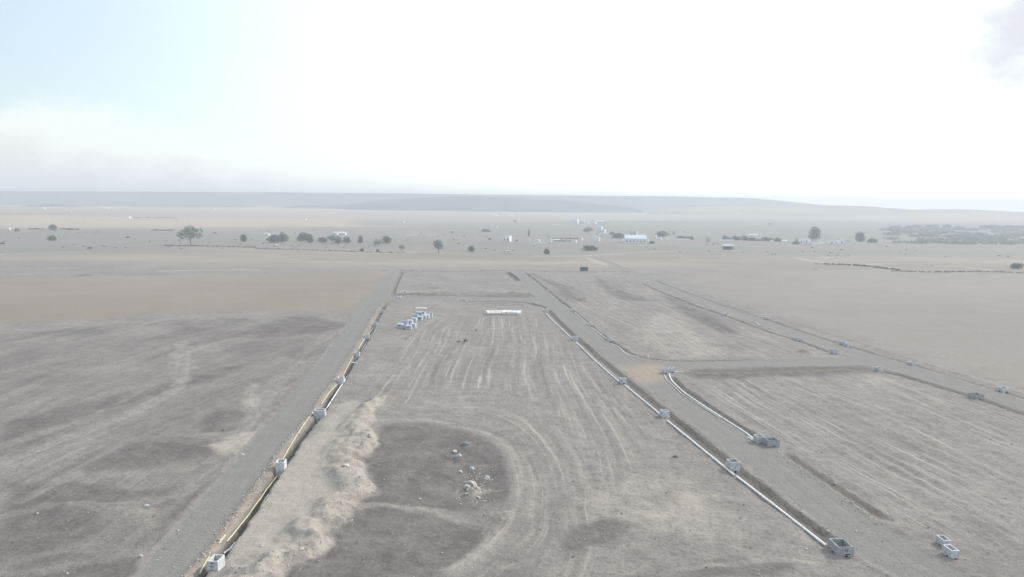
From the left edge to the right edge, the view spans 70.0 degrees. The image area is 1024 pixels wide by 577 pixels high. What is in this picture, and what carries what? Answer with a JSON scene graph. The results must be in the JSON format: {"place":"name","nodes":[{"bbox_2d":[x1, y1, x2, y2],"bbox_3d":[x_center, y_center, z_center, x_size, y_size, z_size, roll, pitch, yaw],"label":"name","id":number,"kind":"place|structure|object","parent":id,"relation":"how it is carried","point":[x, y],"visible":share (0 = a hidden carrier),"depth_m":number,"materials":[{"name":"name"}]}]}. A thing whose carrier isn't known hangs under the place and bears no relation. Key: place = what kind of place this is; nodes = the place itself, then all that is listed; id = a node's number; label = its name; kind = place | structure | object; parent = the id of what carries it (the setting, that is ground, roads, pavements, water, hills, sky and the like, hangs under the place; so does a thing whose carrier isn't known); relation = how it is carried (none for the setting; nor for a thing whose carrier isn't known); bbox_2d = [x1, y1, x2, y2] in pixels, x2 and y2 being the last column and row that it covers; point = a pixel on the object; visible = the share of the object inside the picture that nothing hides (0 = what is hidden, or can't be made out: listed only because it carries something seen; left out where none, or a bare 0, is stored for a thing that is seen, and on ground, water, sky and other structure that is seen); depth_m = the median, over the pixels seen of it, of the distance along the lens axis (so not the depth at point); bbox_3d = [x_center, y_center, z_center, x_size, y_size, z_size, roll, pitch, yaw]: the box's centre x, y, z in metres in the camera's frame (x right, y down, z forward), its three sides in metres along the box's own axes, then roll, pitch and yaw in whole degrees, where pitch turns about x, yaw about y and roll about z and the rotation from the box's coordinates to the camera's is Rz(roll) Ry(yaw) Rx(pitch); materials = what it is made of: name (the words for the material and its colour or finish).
{"place":"outdoors","nodes":[
{"label":"outdoors","id":0,"kind":"place"},
{"bbox_2d":[24,204,82,206],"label":"hill","id":1,"kind":"structure","parent":0,"point":[54,205],"depth_m":2290.28,"materials":[{"name":"grey"}]},
{"bbox_2d":[0,200,256,206],"bbox_3d":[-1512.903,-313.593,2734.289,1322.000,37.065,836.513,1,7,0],"label":"hill","id":2,"kind":"structure","parent":0,"point":[96,203],"depth_m":2592.47,"materials":[{"name":"grey"}]},
{"bbox_2d":[0,191,818,209],"bbox_3d":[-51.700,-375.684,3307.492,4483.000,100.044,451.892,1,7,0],"label":"plateau","id":3,"kind":"structure","parent":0,"point":[277,199],"depth_m":3220.24,"materials":[{"name":"grey"}]},
{"bbox_2d":[280,196,643,212],"bbox_3d":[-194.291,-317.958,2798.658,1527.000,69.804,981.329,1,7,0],"label":"hill","id":4,"kind":"structure","parent":0,"point":[482,204],"depth_m":2552.13,"materials":[{"name":"grey"}]},
{"bbox_2d":[0,205,1023,576],"bbox_3d":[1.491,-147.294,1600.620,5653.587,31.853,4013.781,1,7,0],"label":"ground","id":5,"kind":"structure","parent":0,"point":[174,331],"depth_m":160.43,"materials":[{"name":"soil"}]},
{"bbox_2d":[47,235,56,240],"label":"bush","id":6,"kind":"object","parent":5,"relation":"on","point":[51,238],"visible":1,"depth_m":729.96,"materials":[{"name":"green plant"}]},
{"bbox_2d":[48,224,56,229],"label":"tree","id":7,"kind":"object","parent":5,"relation":"on","point":[52,226],"visible":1,"depth_m":956.45,"materials":[{"name":"green plant"}]},
{"bbox_2d":[175,225,202,244],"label":"tree","id":8,"kind":"object","parent":5,"relation":"on","point":[187,232],"visible":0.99,"depth_m":673.15,"materials":[{"name":"green plant"}]},
{"bbox_2d":[207,554,224,572],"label":"concrete chamber","id":9,"kind":"object","parent":5,"relation":"on","point":[215,562],"visible":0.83,"depth_m":83.11,"materials":[{"name":"white concrete"}]},
{"bbox_2d":[240,234,246,241],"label":"tree","id":10,"kind":"object","parent":5,"relation":"on","point":[243,238],"visible":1,"depth_m":742.75,"materials":[{"name":"green plant"}]},
{"bbox_2d":[226,475,277,541],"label":"pipe","id":11,"kind":"object","parent":5,"relation":"on","point":[250,511],"visible":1,"depth_m":100.26,"materials":[{"name":"yellow plastic"}]},
{"bbox_2d":[266,234,280,241],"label":"tree","id":12,"kind":"object","parent":5,"relation":"on","point":[274,238],"visible":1,"depth_m":732.97,"materials":[{"name":"green plant"}]},
{"bbox_2d":[275,459,286,477],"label":"concrete chamber","id":13,"kind":"object","parent":5,"relation":"on","point":[280,465],"visible":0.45,"depth_m":114.21,"materials":[{"name":"grey concrete"}]},
{"bbox_2d":[278,232,288,241],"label":"tree","id":14,"kind":"object","parent":5,"relation":"on","point":[283,236],"visible":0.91,"depth_m":741.90,"materials":[{"name":"green plant"}]},
{"bbox_2d":[283,412,312,458],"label":"pipe","id":15,"kind":"object","parent":5,"relation":"on","point":[296,435],"visible":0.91,"depth_m":130.03,"materials":[{"name":"yellow plastic"}]},
{"bbox_2d":[297,232,309,240],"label":"tree","id":16,"kind":"object","parent":5,"relation":"on","point":[302,236],"visible":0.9,"depth_m":767.86,"materials":[{"name":"green plant"}]},
{"bbox_2d":[306,234,313,242],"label":"tree","id":17,"kind":"object","parent":5,"relation":"on","point":[308,237],"visible":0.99,"depth_m":733.99,"materials":[{"name":"green plant"}]},
{"bbox_2d":[314,408,325,421],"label":"concrete chamber","id":18,"kind":"object","parent":5,"relation":"on","point":[319,413],"visible":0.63,"depth_m":143.19,"materials":[{"name":"grey concrete"}]},
{"bbox_2d":[317,237,327,241],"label":"bush","id":19,"kind":"object","parent":5,"relation":"on","point":[320,239],"visible":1,"depth_m":750.34,"materials":[{"name":"green plant"}]},
{"bbox_2d":[326,235,339,243],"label":"tree","id":20,"kind":"object","parent":5,"relation":"on","point":[331,238],"visible":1,"depth_m":723.92,"materials":[{"name":"green plant"}]},
{"bbox_2d":[326,378,345,408],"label":"pipe","id":21,"kind":"object","parent":5,"relation":"on","point":[334,395],"visible":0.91,"depth_m":158.23,"materials":[{"name":"white plastic"}]},
{"bbox_2d":[338,376,344,386],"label":"concrete chamber","id":22,"kind":"object","parent":5,"relation":"on","point":[341,379],"visible":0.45,"depth_m":170.16,"materials":[{"name":"grey concrete"}]},
{"bbox_2d":[342,237,350,242],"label":"tree","id":23,"kind":"object","parent":5,"relation":"on","point":[347,239],"visible":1,"depth_m":740.13,"materials":[{"name":"green plant"}]},
{"bbox_2d":[354,352,359,359],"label":"concrete chamber","id":24,"kind":"object","parent":5,"relation":"on","point":[356,355],"visible":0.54,"depth_m":199.10,"materials":[{"name":"grey concrete"}]},
{"bbox_2d":[357,235,362,242],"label":"tree","id":25,"kind":"object","parent":5,"relation":"on","point":[360,240],"visible":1,"depth_m":736.17,"materials":[{"name":"green plant"}]},
{"bbox_2d":[365,334,369,341],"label":"concrete chamber","id":26,"kind":"object","parent":5,"relation":"on","point":[367,336],"visible":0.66,"depth_m":226.25,"materials":[{"name":"grey concrete"}]},
{"bbox_2d":[373,239,384,245],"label":"bush","id":27,"kind":"object","parent":5,"relation":"on","point":[379,241],"visible":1,"depth_m":698.70,"materials":[{"name":"green plant"}]},
{"bbox_2d":[382,235,391,242],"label":"tree","id":28,"kind":"object","parent":5,"relation":"on","point":[387,239],"visible":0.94,"depth_m":732.92,"materials":[{"name":"green plant"}]},
{"bbox_2d":[405,325,411,329],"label":"concrete chamber","id":29,"kind":"object","parent":5,"relation":"on","point":[408,327],"visible":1,"depth_m":242.54,"materials":[{"name":"grey concrete"}]},
{"bbox_2d":[433,240,442,252],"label":"tree","id":30,"kind":"object","parent":5,"relation":"on","point":[438,245],"visible":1,"depth_m":602.50,"materials":[{"name":"green plant"}]},
{"bbox_2d":[467,480,476,486],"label":"rock","id":31,"kind":"object","parent":5,"relation":"on","point":[472,483],"visible":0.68,"depth_m":108.67,"materials":[{"name":"beige stone"}]},
{"bbox_2d":[487,312,504,314],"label":"pipe bundle","id":32,"kind":"object","parent":5,"relation":"on","point":[495,313],"visible":1,"depth_m":275.12,"materials":[{"name":"beige plastic"}]},
{"bbox_2d":[3,215,1009,256],"bbox_3d":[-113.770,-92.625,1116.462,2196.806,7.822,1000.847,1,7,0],"label":"plain scrub","id":33,"kind":"object","parent":5,"relation":"on","point":[486,236],"visible":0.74,"depth_m":739.24,"materials":[{"name":"green plant"}]},
{"bbox_2d":[503,236,511,241],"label":"house","id":34,"kind":"structure","parent":5,"relation":"on","point":[507,238],"depth_m":801.08,"materials":[{"name":"white paint"}]},
{"bbox_2d":[2,351,1019,576],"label":"dark clods","id":35,"kind":"object","parent":5,"relation":"on","point":[541,490],"visible":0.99,"depth_m":101.43,"materials":[{"name":"brown soil"}]},
{"bbox_2d":[2,346,1020,576],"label":"pale stones","id":36,"kind":"object","parent":5,"relation":"on","point":[509,477],"visible":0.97,"depth_m":104.94,"materials":[{"name":"stone"}]},
{"bbox_2d":[505,312,519,314],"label":"pipe bundle","id":37,"kind":"object","parent":5,"relation":"on","point":[512,313],"visible":1,"depth_m":274.98,"materials":[{"name":"white plastic"}]},
{"bbox_2d":[28,217,1023,272],"bbox_3d":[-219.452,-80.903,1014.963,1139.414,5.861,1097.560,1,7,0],"label":"field scrub","id":38,"kind":"object","parent":5,"relation":"on","point":[894,269],"visible":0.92,"depth_m":609.39,"materials":[{"name":"green plant"}]},
{"bbox_2d":[181,306,882,576],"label":"bank clods","id":39,"kind":"object","parent":5,"relation":"on","point":[287,441],"visible":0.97,"depth_m":110.82,"materials":[{"name":"soil"}]},
{"bbox_2d":[571,219,578,222],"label":"house","id":40,"kind":"structure","parent":5,"relation":"on","point":[574,220],"depth_m":1525.02,"materials":[{"name":"white paint"}]},
{"bbox_2d":[572,336,578,341],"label":"concrete chamber","id":41,"kind":"object","parent":5,"relation":"on","point":[575,338],"visible":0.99,"depth_m":224.95,"materials":[{"name":"grey concrete"}]},
{"bbox_2d":[580,267,587,270],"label":"notice board","id":42,"kind":"object","parent":5,"relation":"on","point":[583,268],"visible":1,"depth_m":453.97,"materials":[{"name":"metal"}]},
{"bbox_2d":[582,227,592,231],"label":"tree","id":43,"kind":"object","parent":5,"relation":"on","point":[587,229],"visible":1,"depth_m":1027.89,"materials":[{"name":"green plant"}]},
{"bbox_2d":[582,245,598,250],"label":"bush","id":44,"kind":"object","parent":5,"relation":"on","point":[589,247],"visible":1,"depth_m":663.64,"materials":[{"name":"green plant"}]},
{"bbox_2d":[576,342,618,381],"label":"pipe","id":45,"kind":"object","parent":5,"relation":"on","point":[597,362],"visible":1,"depth_m":194.23,"materials":[{"name":"white plastic"}]},
{"bbox_2d":[611,233,623,237],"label":"building","id":46,"kind":"structure","parent":5,"relation":"on","point":[618,235],"depth_m":902.38,"materials":[{"name":"white paint"}]},
{"bbox_2d":[619,377,626,384],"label":"concrete chamber","id":47,"kind":"object","parent":5,"relation":"on","point":[622,380],"visible":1,"depth_m":171.71,"materials":[{"name":"grey concrete"}]},
{"bbox_2d":[629,231,637,234],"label":"house","id":48,"kind":"structure","parent":5,"relation":"on","point":[633,233],"depth_m":976.13,"materials":[{"name":"paint"}]},
{"bbox_2d":[624,235,646,242],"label":"shed","id":49,"kind":"structure","parent":5,"relation":"on","point":[635,238],"depth_m":793.46,"materials":[{"name":"white metal"}]},
{"bbox_2d":[624,385,658,413],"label":"pipe","id":50,"kind":"object","parent":5,"relation":"on","point":[642,399],"visible":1,"depth_m":157.45,"materials":[{"name":"white plastic"}]},
{"bbox_2d":[656,230,668,235],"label":"building","id":51,"kind":"structure","parent":5,"relation":"on","point":[662,233],"depth_m":959.76,"materials":[{"name":"white paint"}]},
{"bbox_2d":[659,409,669,419],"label":"concrete chamber","id":52,"kind":"object","parent":5,"relation":"on","point":[664,413],"visible":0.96,"depth_m":144.75,"materials":[{"name":"grey concrete"}]},
{"bbox_2d":[662,368,668,373],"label":"concrete chamber","id":53,"kind":"object","parent":5,"relation":"on","point":[665,370],"visible":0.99,"depth_m":182.35,"materials":[{"name":"grey concrete"}]},
{"bbox_2d":[669,367,674,372],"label":"concrete chamber","id":54,"kind":"object","parent":5,"relation":"on","point":[671,369],"visible":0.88,"depth_m":183.72,"materials":[{"name":"grey concrete"}]},
{"bbox_2d":[677,235,693,239],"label":"hedge","id":55,"kind":"object","parent":5,"relation":"on","point":[688,237],"visible":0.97,"depth_m":902.65,"materials":[{"name":"green plant"}]},
{"bbox_2d":[664,375,719,417],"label":"pipe","id":56,"kind":"object","parent":5,"relation":"on","point":[690,399],"visible":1,"depth_m":157.59,"materials":[{"name":"plastic"}]},
{"bbox_2d":[667,420,734,475],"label":"pipe","id":57,"kind":"object","parent":5,"relation":"on","point":[712,457],"visible":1,"depth_m":125.70,"materials":[{"name":"white plastic"}]},
{"bbox_2d":[705,237,710,241],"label":"house","id":58,"kind":"structure","parent":5,"relation":"on","point":[707,239],"depth_m":836.94,"materials":[{"name":"paint"}]},
{"bbox_2d":[669,373,752,438],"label":"pipe","id":59,"kind":"object","parent":5,"relation":"on","point":[711,410],"visible":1,"depth_m":149.09,"materials":[{"name":"white plastic"}]},
{"bbox_2d":[722,245,734,249],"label":"shed","id":60,"kind":"structure","parent":5,"relation":"on","point":[728,247],"depth_m":694.91,"materials":[{"name":"white paint"}]},
{"bbox_2d":[726,458,739,472],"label":"concrete chamber","id":61,"kind":"object","parent":5,"relation":"on","point":[733,465],"visible":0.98,"depth_m":116.42,"materials":[{"name":"grey concrete"}]},
{"bbox_2d":[722,235,751,240],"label":"hedge","id":62,"kind":"object","parent":5,"relation":"on","point":[735,237],"visible":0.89,"depth_m":884.52,"materials":[{"name":"green plant"}]},
{"bbox_2d":[753,434,763,443],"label":"concrete chamber","id":63,"kind":"object","parent":5,"relation":"on","point":[757,438],"visible":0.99,"depth_m":130.03,"materials":[{"name":"grey concrete"}]},
{"bbox_2d":[748,237,781,240],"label":"hedge","id":64,"kind":"object","parent":5,"relation":"on","point":[765,239],"visible":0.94,"depth_m":872.08,"materials":[{"name":"green plant"}]},
{"bbox_2d":[763,437,779,447],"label":"concrete chamber","id":65,"kind":"object","parent":5,"relation":"on","point":[771,441],"visible":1,"depth_m":128.07,"materials":[{"name":"concrete"}]},
{"bbox_2d":[736,476,826,546],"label":"pipe","id":66,"kind":"object","parent":5,"relation":"on","point":[787,515],"visible":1,"depth_m":99.84,"materials":[{"name":"white plastic"}]},
{"bbox_2d":[795,337,801,341],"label":"concrete chamber","id":67,"kind":"object","parent":5,"relation":"on","point":[798,339],"visible":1,"depth_m":228.19,"materials":[{"name":"grey concrete"}]},
{"bbox_2d":[807,226,820,239],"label":"tree","id":68,"kind":"object","parent":5,"relation":"on","point":[815,233],"visible":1,"depth_m":902.49,"materials":[{"name":"green plant"}]},
{"bbox_2d":[828,240,835,244],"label":"house","id":69,"kind":"structure","parent":5,"relation":"on","point":[831,242],"depth_m":803.16,"materials":[{"name":"white paint"}]},
{"bbox_2d":[830,349,838,353],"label":"concrete chamber","id":70,"kind":"object","parent":5,"relation":"on","point":[834,351],"visible":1,"depth_m":208.83,"materials":[{"name":"grey concrete"}]},
{"bbox_2d":[828,538,853,556],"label":"concrete chamber","id":71,"kind":"object","parent":5,"relation":"on","point":[842,547],"visible":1,"depth_m":88.73,"materials":[{"name":"concrete"}]},
{"bbox_2d":[844,343,851,347],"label":"concrete chamber","id":72,"kind":"object","parent":5,"relation":"on","point":[848,345],"visible":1,"depth_m":219.91,"materials":[{"name":"grey concrete"}]},
{"bbox_2d":[855,231,865,241],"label":"tree","id":73,"kind":"object","parent":5,"relation":"on","point":[860,237],"visible":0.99,"depth_m":854.50,"materials":[{"name":"green plant"}]},
{"bbox_2d":[867,238,877,242],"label":"bush","id":74,"kind":"object","parent":5,"relation":"on","point":[872,240],"visible":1,"depth_m":857.44,"materials":[{"name":"green plant"}]},
{"bbox_2d":[874,367,883,372],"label":"concrete chamber","id":75,"kind":"object","parent":5,"relation":"on","point":[879,369],"visible":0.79,"depth_m":186.71,"materials":[{"name":"grey concrete"}]},
{"bbox_2d":[907,361,917,365],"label":"concrete chamber","id":76,"kind":"object","parent":5,"relation":"on","point":[913,363],"visible":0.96,"depth_m":195.36,"materials":[{"name":"grey concrete"}]},
{"bbox_2d":[935,535,951,546],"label":"concrete chamber","id":77,"kind":"object","parent":5,"relation":"on","point":[941,540],"visible":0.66,"depth_m":91.01,"materials":[{"name":"grey concrete"}]},
{"bbox_2d":[942,544,959,558],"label":"concrete chamber","id":78,"kind":"object","parent":5,"relation":"on","point":[950,551],"visible":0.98,"depth_m":88.04,"materials":[{"name":"grey concrete"}]},
{"bbox_2d":[879,224,1023,244],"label":"wood","id":79,"kind":"object","parent":5,"relation":"on","point":[969,237],"visible":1,"depth_m":1072.79,"materials":[{"name":"green plant"}]},
{"bbox_2d":[968,392,983,400],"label":"concrete chamber","id":80,"kind":"object","parent":5,"relation":"on","point":[977,396],"visible":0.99,"depth_m":161.53,"materials":[{"name":"concrete"}]},
{"bbox_2d":[995,386,1010,392],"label":"concrete chamber","id":81,"kind":"object","parent":5,"relation":"on","point":[1002,389],"visible":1,"depth_m":167.73,"materials":[{"name":"grey concrete"}]},
{"bbox_2d":[1010,263,1023,268],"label":"bush","id":82,"kind":"object","parent":5,"relation":"on","point":[1017,265],"visible":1,"depth_m":510.15,"materials":[{"name":"green plant"}]},
{"bbox_2d":[0,0,1023,211],"label":"sky","id":83,"kind":"structure","parent":0,"point":[898,104],"materials":[{"name":"white"}]},
{"bbox_2d":[640,205,1023,216],"bbox_3d":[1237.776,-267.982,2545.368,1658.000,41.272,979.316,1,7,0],"label":"hill","id":84,"kind":"structure","parent":0,"point":[820,210],"depth_m":2306.91,"materials":[{"name":"grey plant"}]}
]}

